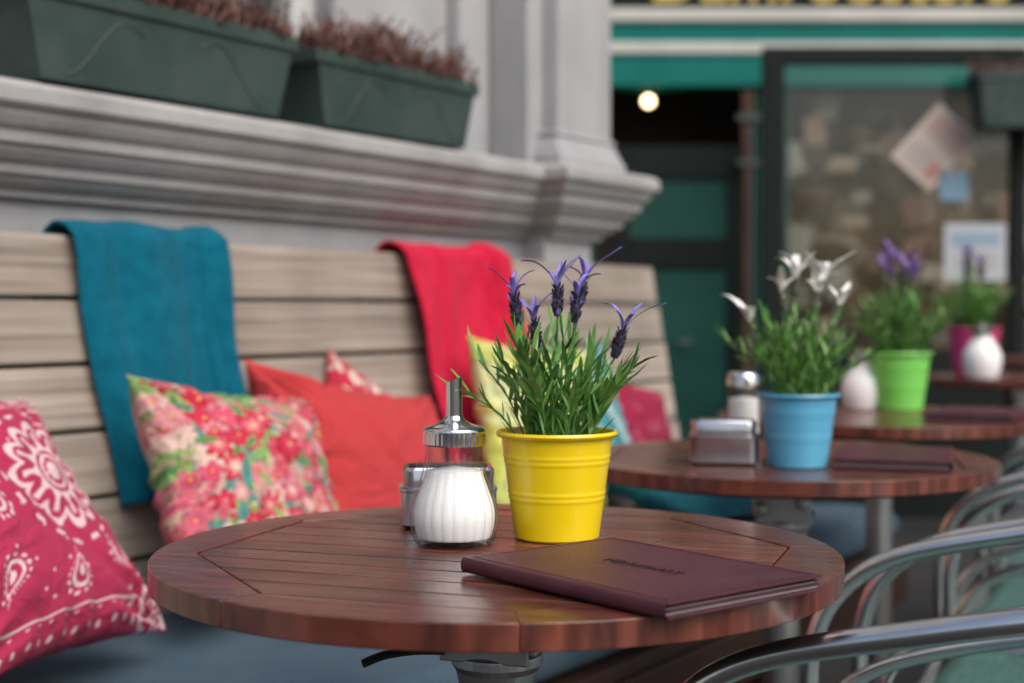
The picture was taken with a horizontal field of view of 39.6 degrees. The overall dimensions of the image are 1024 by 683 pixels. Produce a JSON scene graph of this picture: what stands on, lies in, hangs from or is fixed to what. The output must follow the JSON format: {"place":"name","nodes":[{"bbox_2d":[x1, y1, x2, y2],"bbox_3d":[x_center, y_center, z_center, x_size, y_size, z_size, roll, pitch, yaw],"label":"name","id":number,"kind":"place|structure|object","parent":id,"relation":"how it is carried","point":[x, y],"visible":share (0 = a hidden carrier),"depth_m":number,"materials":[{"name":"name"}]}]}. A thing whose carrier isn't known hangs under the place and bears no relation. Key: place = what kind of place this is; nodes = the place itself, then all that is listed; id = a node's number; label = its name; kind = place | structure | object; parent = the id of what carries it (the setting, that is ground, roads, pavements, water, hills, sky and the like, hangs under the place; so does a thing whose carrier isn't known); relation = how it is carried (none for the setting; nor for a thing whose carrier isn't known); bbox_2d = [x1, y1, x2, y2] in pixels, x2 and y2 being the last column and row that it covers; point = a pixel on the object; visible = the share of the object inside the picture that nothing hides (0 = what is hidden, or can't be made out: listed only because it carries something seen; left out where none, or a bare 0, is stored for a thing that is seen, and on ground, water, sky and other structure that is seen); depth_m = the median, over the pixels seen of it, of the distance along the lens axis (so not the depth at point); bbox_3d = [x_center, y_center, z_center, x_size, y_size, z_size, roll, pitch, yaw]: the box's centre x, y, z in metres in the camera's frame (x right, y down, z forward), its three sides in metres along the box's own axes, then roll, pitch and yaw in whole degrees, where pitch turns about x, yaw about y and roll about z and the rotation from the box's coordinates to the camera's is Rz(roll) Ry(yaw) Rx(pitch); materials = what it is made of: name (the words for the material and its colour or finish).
{"place":"outdoors","nodes":[
{"label":"outdoors","id":0,"kind":"place"},
{"bbox_2d":[743,91,753,396],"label":"brick building","id":1,"kind":"structure","parent":0,"point":[748,98],"depth_m":13.98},
{"bbox_2d":[799,518,1001,682],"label":"ground","id":2,"kind":"structure","parent":0,"point":[917,604],"depth_m":4.80,"materials":[{"name":"stone"}]},
{"bbox_2d":[0,0,659,558],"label":"stone building","id":3,"kind":"structure","parent":2,"relation":"on","point":[534,170],"depth_m":2.73,"materials":[{"name":"stone"}]},
{"bbox_2d":[0,0,298,118],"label":"window planter","id":4,"kind":"object","parent":3,"relation":"on","point":[199,54],"visible":0.99,"depth_m":2.16,"materials":[{"name":"green plastic"}]},
{"bbox_2d":[271,0,316,37],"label":"wall","id":5,"kind":"structure","parent":3,"relation":"in","point":[296,7],"depth_m":2.78,"materials":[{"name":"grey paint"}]},
{"bbox_2d":[248,5,482,148],"bbox_3d":[-0.274,-0.499,2.691,0.279,0.233,0.557,1,1,33],"label":"window planter","id":6,"kind":"object","parent":3,"relation":"on","point":[361,83],"visible":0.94,"depth_m":2.60,"materials":[{"name":"green plastic"}]},
{"bbox_2d":[0,231,907,682],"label":"wooden bench","id":7,"kind":"object","parent":2,"relation":"on","point":[370,327],"visible":0.26,"depth_m":2.41,"materials":[{"name":"brown wood"}]},
{"bbox_2d":[32,220,245,506],"bbox_3d":[-0.555,0.027,2.171,0.172,0.424,0.303,1,1,33],"label":"blanket","id":8,"kind":"object","parent":7,"relation":"on","point":[156,303],"visible":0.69,"depth_m":2.13,"materials":[{"name":"teal fabric"}]},
{"bbox_2d":[0,612,624,682],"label":"seat cushion","id":9,"kind":"object","parent":7,"relation":"on","point":[181,649],"visible":0.16,"depth_m":1.80,"materials":[{"name":"blue fabric"}]},
{"bbox_2d":[0,397,165,675],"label":"pillow","id":10,"kind":"object","parent":9,"relation":"on","point":[70,577],"visible":1,"depth_m":1.65,"materials":[{"name":"fabric"}]},
{"bbox_2d":[126,374,339,544],"bbox_3d":[-0.371,0.211,2.026,0.155,0.340,0.340,-34,-26,28],"label":"pillow","id":11,"kind":"object","parent":9,"relation":"on","point":[216,460],"visible":0.56,"depth_m":1.95,"materials":[{"name":"fabric"}]},
{"bbox_2d":[244,359,444,509],"bbox_3d":[-0.239,0.246,2.341,0.162,0.420,0.420,-32,-30,33],"label":"pillow","id":12,"kind":"object","parent":9,"relation":"on","point":[371,444],"visible":0.35,"depth_m":2.28,"materials":[{"name":"fabric"}]},
{"bbox_2d":[325,348,390,396],"bbox_3d":[-0.249,0.193,2.514,0.090,0.280,0.280,-16,-36,33],"label":"pillow","id":13,"kind":"object","parent":9,"relation":"on","point":[340,372],"visible":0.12,"depth_m":2.48,"materials":[{"name":"fabric"}]},
{"bbox_2d":[375,240,530,461],"bbox_3d":[-0.100,0.023,2.837,0.202,0.456,0.357,1,1,33],"label":"blanket","id":14,"kind":"object","parent":7,"relation":"on","point":[459,289],"visible":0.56,"depth_m":2.80,"materials":[{"name":"red fabric"}]},
{"bbox_2d":[633,503,898,558],"bbox_3d":[0.401,0.413,2.983,0.540,0.085,0.890,1,1,33],"label":"seat cushion","id":15,"kind":"object","parent":7,"relation":"on","point":[840,528],"visible":0.12,"depth_m":3.00,"materials":[{"name":"blue fabric"}]},
{"bbox_2d":[467,335,605,506],"bbox_3d":[0.055,0.177,2.805,0.127,0.360,0.360,-17,-16,38],"label":"pillow","id":16,"kind":"object","parent":15,"relation":"on","point":[490,421],"visible":0.12,"depth_m":2.70,"materials":[{"name":"fabric"}]},
{"bbox_2d":[583,341,632,495],"bbox_3d":[0.142,0.185,2.963,0.103,0.340,0.340,-16,0,35],"label":"pillow","id":17,"kind":"object","parent":15,"relation":"on","point":[618,423],"visible":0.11,"depth_m":2.99,"materials":[{"name":"fabric"}]},
{"bbox_2d":[616,384,673,442],"bbox_3d":[0.283,0.214,3.170,0.104,0.280,0.280,-23,-25,32],"label":"pillow","id":18,"kind":"object","parent":15,"relation":"on","point":[644,416],"visible":0.33,"depth_m":3.14,"materials":[{"name":"fabric"}]},
{"bbox_2d":[606,482,752,522],"bbox_3d":[0.380,0.322,2.977,0.340,0.107,0.340,22,10,34],"label":"pillow","id":19,"kind":"object","parent":15,"relation":"on","point":[714,506],"visible":0.2,"depth_m":2.85,"materials":[{"name":"fabric"}]},
{"bbox_2d":[148,504,844,682],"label":"bistro table","id":20,"kind":"object","parent":2,"relation":"on","point":[374,578],"visible":0.82,"depth_m":1.09,"materials":[{"name":"brown wood"}]},
{"bbox_2d":[399,462,497,528],"bbox_3d":[-0.062,0.148,1.375,0.094,0.058,0.062,0,1,-4],"label":"steel holder","id":21,"kind":"object","parent":20,"relation":"on","point":[412,473],"visible":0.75,"depth_m":1.35,"materials":[{"name":"silver metal"}]},
{"bbox_2d":[409,377,498,547],"bbox_3d":[-0.051,0.105,1.264,0.080,0.148,0.079,0,1,0],"label":"sugar dispenser","id":22,"kind":"object","parent":20,"relation":"on","point":[453,504],"visible":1,"depth_m":1.24,"materials":[{"name":"clear glass"}]},
{"bbox_2d":[435,247,666,543],"bbox_3d":[0.029,0.045,1.297,0.212,0.267,0.178,0,1,-18],"label":"potted lavender","id":23,"kind":"object","parent":20,"relation":"on","point":[556,458],"visible":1,"depth_m":1.27,"materials":[{"name":"green plant"}]},
{"bbox_2d":[461,537,822,619],"bbox_3d":[0.094,0.176,1.081,0.163,0.012,0.226,-1,2,-39],"label":"menu folder","id":24,"kind":"object","parent":20,"relation":"on","point":[661,582],"visible":1,"depth_m":1.04,"materials":[{"name":"purple"}]},
{"bbox_2d":[607,438,1000,682],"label":"bistro table","id":25,"kind":"object","parent":2,"relation":"on","point":[782,497],"visible":0.68,"depth_m":1.84,"materials":[{"name":"wood"}]},
{"bbox_2d":[689,418,758,465],"bbox_3d":[0.288,0.136,1.933,0.094,0.060,0.062,0,1,8],"label":"steel holder","id":26,"kind":"object","parent":25,"relation":"on","point":[726,441],"visible":1,"depth_m":1.91,"materials":[{"name":"silver metal"}]},
{"bbox_2d":[726,371,760,452],"bbox_3d":[0.338,0.103,2.078,0.052,0.120,0.052,0,1,0],"label":"salt shaker","id":27,"kind":"object","parent":25,"relation":"on","point":[743,406],"visible":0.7,"depth_m":2.06,"materials":[{"name":"clear glass"}]},
{"bbox_2d":[716,251,893,468],"bbox_3d":[0.399,0.022,1.891,0.220,0.288,0.185,-1,1,-24],"label":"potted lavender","id":28,"kind":"object","parent":25,"relation":"on","point":[798,425],"visible":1,"depth_m":1.87,"materials":[{"name":"green plant"}]},
{"bbox_2d":[831,444,954,470],"bbox_3d":[0.526,0.158,1.953,0.153,0.012,0.220,0,1,18],"label":"menu folder","id":29,"kind":"object","parent":25,"relation":"on","point":[907,457],"visible":1,"depth_m":1.88,"materials":[{"name":"brown leather"}]},
{"bbox_2d":[590,0,1023,437],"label":"shop front","id":30,"kind":"object","parent":2,"relation":"on","point":[851,183],"visible":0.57,"depth_m":9.18,"materials":[{"name":"black glass"}]},
{"bbox_2d":[643,88,653,106],"bbox_3d":[0.870,-1.666,9.067,0.068,0.334,0.068,0,1,0],"label":"pendant lamp","id":31,"kind":"object","parent":30,"relation":"hanging from","point":[648,100],"visible":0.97,"depth_m":9.05,"materials":[{"name":"white glass"}]},
{"bbox_2d":[613,106,760,439],"bbox_3d":[0.860,-0.174,6.993,0.720,1.950,0.110,0,1,0],"label":"panelled door","id":32,"kind":"structure","parent":30,"relation":"in","point":[681,234],"depth_m":7.00,"materials":[{"name":"black paint"}]},
{"bbox_2d":[684,524,1023,682],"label":"metal armchair","id":33,"kind":"object","parent":2,"relation":"on","point":[936,639],"visible":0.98,"depth_m":1.09,"materials":[{"name":"metal"}]},
{"bbox_2d":[719,404,1023,682],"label":"bistro table","id":34,"kind":"object","parent":2,"relation":"on","point":[893,427],"visible":0.38,"depth_m":2.48,"materials":[{"name":"wood"}]},
{"bbox_2d":[841,348,876,409],"bbox_3d":[0.685,0.072,2.782,0.081,0.120,0.081,0,1,0],"label":"ceramic jar","id":35,"kind":"object","parent":34,"relation":"on","point":[858,389],"visible":0.71,"depth_m":2.75,"materials":[{"name":"white ceramic"}]},
{"bbox_2d":[843,238,965,410],"bbox_3d":[0.761,-0.036,2.763,0.234,0.337,0.165,0,1,-9],"label":"potted lavender","id":36,"kind":"object","parent":34,"relation":"on","point":[900,375],"visible":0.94,"depth_m":2.73,"materials":[{"name":"green plant"}]},
{"bbox_2d":[921,405,1023,421],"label":"menu folder","id":37,"kind":"object","parent":34,"relation":"on","point":[981,413],"visible":1,"depth_m":2.50,"materials":[{"name":"brown leather"}]},
{"bbox_2d":[760,47,1023,517],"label":"glass windscreen","id":38,"kind":"object","parent":2,"relation":"on","point":[775,61],"visible":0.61,"depth_m":6.49,"materials":[{"name":"black paint"}]},
{"bbox_2d":[891,102,977,190],"bbox_3d":[1.930,-0.889,6.498,0.240,0.330,0.004,42,1,-1],"label":"poster","id":39,"kind":"object","parent":38,"relation":"attached to","point":[935,144],"visible":1,"depth_m":6.50,"materials":[{"name":"beige paper"}]},
{"bbox_2d":[939,172,967,200],"bbox_3d":[2.020,-0.709,6.503,0.130,0.130,0.002,0,1,0],"label":"poster","id":40,"kind":"object","parent":38,"relation":"attached to","point":[953,186],"visible":1,"depth_m":6.50,"materials":[{"name":"blue paper"}]},
{"bbox_2d":[944,224,1005,280],"bbox_3d":[2.120,-0.409,6.508,0.280,0.260,0.004,0,1,0],"label":"poster","id":41,"kind":"object","parent":38,"relation":"attached to","point":[989,240],"visible":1,"depth_m":6.51,"materials":[{"name":"grey paper"}]},
{"bbox_2d":[965,54,1023,131],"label":"hanging planter","id":42,"kind":"object","parent":38,"relation":"attached to","point":[996,98],"visible":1,"depth_m":6.25,"materials":[{"name":"green plastic"}]},
{"bbox_2d":[851,484,1023,682],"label":"metal armchair","id":43,"kind":"object","parent":2,"relation":"on","point":[1005,666],"visible":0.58,"depth_m":2.01,"materials":[{"name":"metal"}]},
{"bbox_2d":[927,372,1023,516],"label":"bistro table","id":44,"kind":"object","parent":2,"relation":"on","point":[1010,385],"visible":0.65,"depth_m":4.14,"materials":[{"name":"wood"}]},
{"bbox_2d":[930,241,1013,375],"bbox_3d":[1.394,-0.101,4.279,0.234,0.404,0.278,0,1,0],"label":"potted lavender","id":45,"kind":"object","parent":44,"relation":"on","point":[983,306],"visible":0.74,"depth_m":4.25,"materials":[{"name":"green plant"}]},
{"bbox_2d":[962,322,1001,378],"bbox_3d":[1.345,0.025,4.071,0.109,0.162,0.109,0,1,0],"label":"ceramic jar","id":46,"kind":"object","parent":44,"relation":"on","point":[981,357],"visible":1,"depth_m":4.04,"materials":[{"name":"white ceramic"}]},
{"bbox_2d":[933,460,1023,673],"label":"metal armchair","id":47,"kind":"object","parent":2,"relation":"on","point":[1007,594],"visible":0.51,"depth_m":2.26,"materials":[{"name":"metal"}]},
{"bbox_2d":[976,446,1023,582],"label":"metal armchair","id":48,"kind":"object","parent":2,"relation":"on","point":[1009,459],"visible":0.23,"depth_m":2.81,"materials":[{"name":"metal"}]},
{"bbox_2d":[1001,356,1023,371],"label":"bistro table","id":49,"kind":"object","parent":2,"relation":"on","point":[1013,361],"visible":0.19,"depth_m":5.58,"materials":[{"name":"wood"}]},
{"bbox_2d":[1014,458,1023,574],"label":"metal armchair","id":50,"kind":"object","parent":2,"relation":"on","point":[1018,502],"visible":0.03,"depth_m":3.37,"materials":[{"name":"metal"}]}
]}

